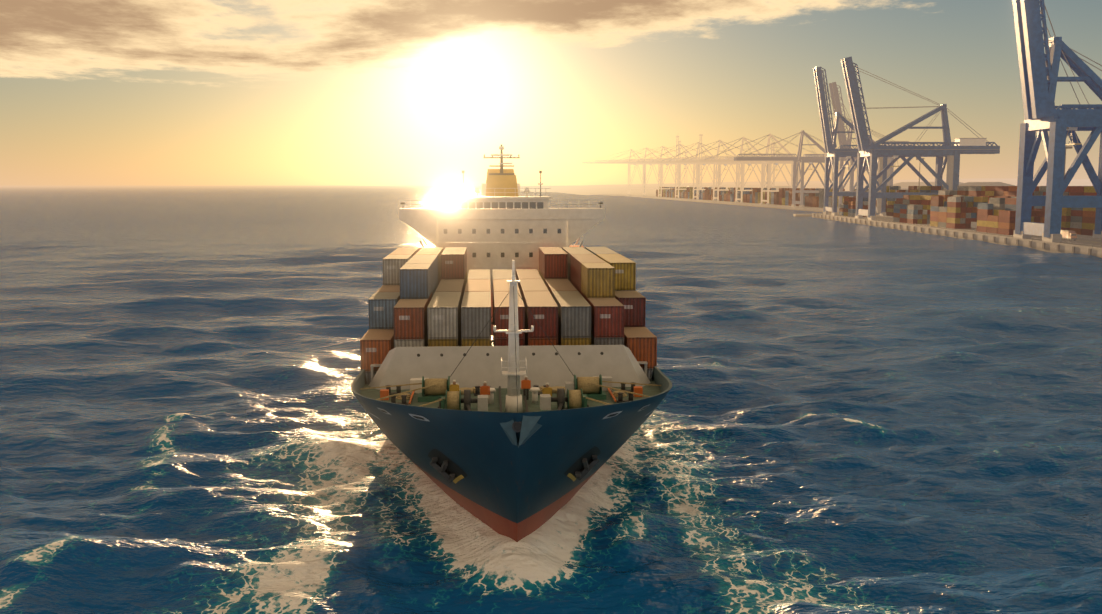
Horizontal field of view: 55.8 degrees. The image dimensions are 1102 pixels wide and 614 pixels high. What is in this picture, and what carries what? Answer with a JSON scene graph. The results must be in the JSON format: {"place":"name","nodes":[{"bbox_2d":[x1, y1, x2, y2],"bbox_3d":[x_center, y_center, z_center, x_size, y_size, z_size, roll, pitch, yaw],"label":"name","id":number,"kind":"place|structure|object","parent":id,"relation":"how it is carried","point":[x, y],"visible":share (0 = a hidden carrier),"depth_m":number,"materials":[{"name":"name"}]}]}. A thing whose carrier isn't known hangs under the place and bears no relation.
{"place":"outdoors","nodes":[
{"label":"outdoors","id":0,"kind":"place"},
{"bbox_2d":[360,247,656,383],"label":"shipping containers","id":1,"kind":"object","parent":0,"point":[428,296],"visible":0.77,"depth_m":90.27,"materials":[{"name":"metal"}]},
{"bbox_2d":[370,322,647,380],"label":"ship hatches","id":2,"kind":"object","parent":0,"point":[645,363],"visible":0.1,"depth_m":85.26,"materials":[{"name":"metal"}]},
{"bbox_2d":[360,260,660,412],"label":"ship forecastle","id":3,"kind":"object","parent":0,"point":[578,375],"visible":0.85,"depth_m":80.99,"materials":[{"name":"grey metal"}]},
{"bbox_2d":[0,186,1101,613],"bbox_3d":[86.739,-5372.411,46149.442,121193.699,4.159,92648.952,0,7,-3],"label":"sea","id":4,"kind":"structure","parent":0,"point":[850,418],"depth_m":103.51,"materials":[{"name":"liquid"}]},
{"bbox_2d":[352,378,669,541],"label":"ship hull","id":5,"kind":"object","parent":4,"relation":"on","point":[505,486],"visible":0.44,"depth_m":66.63,"materials":[{"name":"metal"}]},
{"bbox_2d":[399,144,604,335],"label":"ship superstructure","id":6,"kind":"object","parent":5,"relation":"on","point":[500,223],"visible":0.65,"depth_m":122.77,"materials":[{"name":"white metal"}]},
{"bbox_2d":[357,399,652,483],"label":"ship hull fittings","id":7,"kind":"object","parent":5,"relation":"attached to","point":[446,468],"visible":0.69,"depth_m":69.49,"materials":[{"name":"black metal"}]},
{"bbox_2d":[351,366,671,447],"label":"ship decks","id":8,"kind":"object","parent":5,"relation":"attached to","point":[530,426],"visible":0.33,"depth_m":75.99,"materials":[{"name":"metal"}]},
{"bbox_2d":[0,0,1101,185],"label":"sky","id":9,"kind":"structure","parent":0,"point":[93,92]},
{"bbox_2d":[520,178,1092,194],"bbox_3d":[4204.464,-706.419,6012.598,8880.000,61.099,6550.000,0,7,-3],"label":"distant land","id":10,"kind":"structure","parent":0,"point":[598,189],"depth_m":4365.55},
{"bbox_2d":[598,194,1101,257],"bbox_3d":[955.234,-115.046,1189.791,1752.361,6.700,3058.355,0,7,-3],"label":"port quays","id":11,"kind":"object","parent":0,"point":[1086,244],"visible":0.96,"depth_m":493.59,"materials":[{"name":"concrete"}]},
{"bbox_2d":[582,149,650,194],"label":"crane","id":12,"kind":"object","parent":11,"relation":"on","point":[629,180],"visible":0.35,"depth_m":2255.36,"materials":[{"name":"grey"}]},
{"bbox_2d":[595,147,675,195],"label":"crane","id":13,"kind":"object","parent":11,"relation":"on","point":[644,169],"visible":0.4,"depth_m":2034.32,"materials":[{"name":"grey"}]},
{"bbox_2d":[609,146,687,196],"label":"crane","id":14,"kind":"object","parent":11,"relation":"on","point":[660,171],"visible":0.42,"depth_m":1847.71,"materials":[{"name":"grey"}]},
{"bbox_2d":[622,144,713,198],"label":"crane","id":15,"kind":"object","parent":11,"relation":"on","point":[677,165],"visible":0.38,"depth_m":1680.18,"materials":[{"name":"grey"}]},
{"bbox_2d":[637,142,732,199],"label":"crane","id":16,"kind":"object","parent":11,"relation":"on","point":[694,169],"visible":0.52,"depth_m":1530.68,"materials":[{"name":"grey"}]},
{"bbox_2d":[655,140,751,200],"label":"crane","id":17,"kind":"object","parent":11,"relation":"on","point":[725,164],"visible":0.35,"depth_m":1392.28,"materials":[{"name":"grey"}]},
{"bbox_2d":[676,133,774,198],"bbox_3d":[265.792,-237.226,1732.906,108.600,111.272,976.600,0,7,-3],"label":"port masts","id":18,"kind":"object","parent":11,"relation":"on","point":[773,173],"visible":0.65,"depth_m":1564.76,"materials":[{"name":"grey metal"}]},
{"bbox_2d":[676,137,788,202],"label":"crane","id":19,"kind":"object","parent":11,"relation":"on","point":[739,163],"visible":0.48,"depth_m":1263.60,"materials":[{"name":"grey"}]},
{"bbox_2d":[699,134,823,204],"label":"crane","id":20,"kind":"object","parent":11,"relation":"on","point":[769,136],"visible":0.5,"depth_m":1145.20,"materials":[{"name":"grey"}]},
{"bbox_2d":[734,130,855,206],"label":"crane","id":21,"kind":"object","parent":11,"relation":"on","point":[799,159],"visible":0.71,"depth_m":1026.94,"materials":[{"name":"blue"}]},
{"bbox_2d":[829,82,893,209],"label":"crane","id":22,"kind":"object","parent":11,"relation":"on","point":[835,95],"visible":0.4,"depth_m":885.76,"materials":[{"name":"blue"}]},
{"bbox_2d":[813,67,911,215],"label":"crane","id":23,"kind":"object","parent":11,"relation":"on","point":[829,140],"visible":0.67,"depth_m":740.73,"materials":[{"name":"blue"}]},
{"bbox_2d":[656,186,1096,235],"bbox_3d":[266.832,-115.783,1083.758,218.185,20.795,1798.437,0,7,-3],"label":"shipping containers","id":24,"kind":"object","parent":11,"relation":"on","point":[989,209],"visible":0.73,"depth_m":546.44,"materials":[{"name":"metal"}]},
{"bbox_2d":[689,146,1072,189],"bbox_3d":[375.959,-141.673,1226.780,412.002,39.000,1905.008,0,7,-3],"label":"port buildings","id":25,"kind":"structure","parent":11,"relation":"on","point":[904,185],"depth_m":784.17,"materials":[{"name":"grey"}]},
{"bbox_2d":[841,56,999,219],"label":"crane","id":26,"kind":"object","parent":11,"relation":"on","point":[949,151],"visible":0.85,"depth_m":646.26,"materials":[{"name":"blue"}]},
{"bbox_2d":[875,213,1076,240],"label":"yard tractors","id":27,"kind":"object","parent":11,"relation":"on","point":[1067,234],"visible":0.25,"depth_m":401.19,"materials":[{"name":"paint"}]},
{"bbox_2d":[1012,0,1101,241],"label":"crane","id":28,"kind":"object","parent":11,"relation":"on","point":[1040,79],"visible":1,"depth_m":398.56,"materials":[{"name":"blue metal"}]}
]}

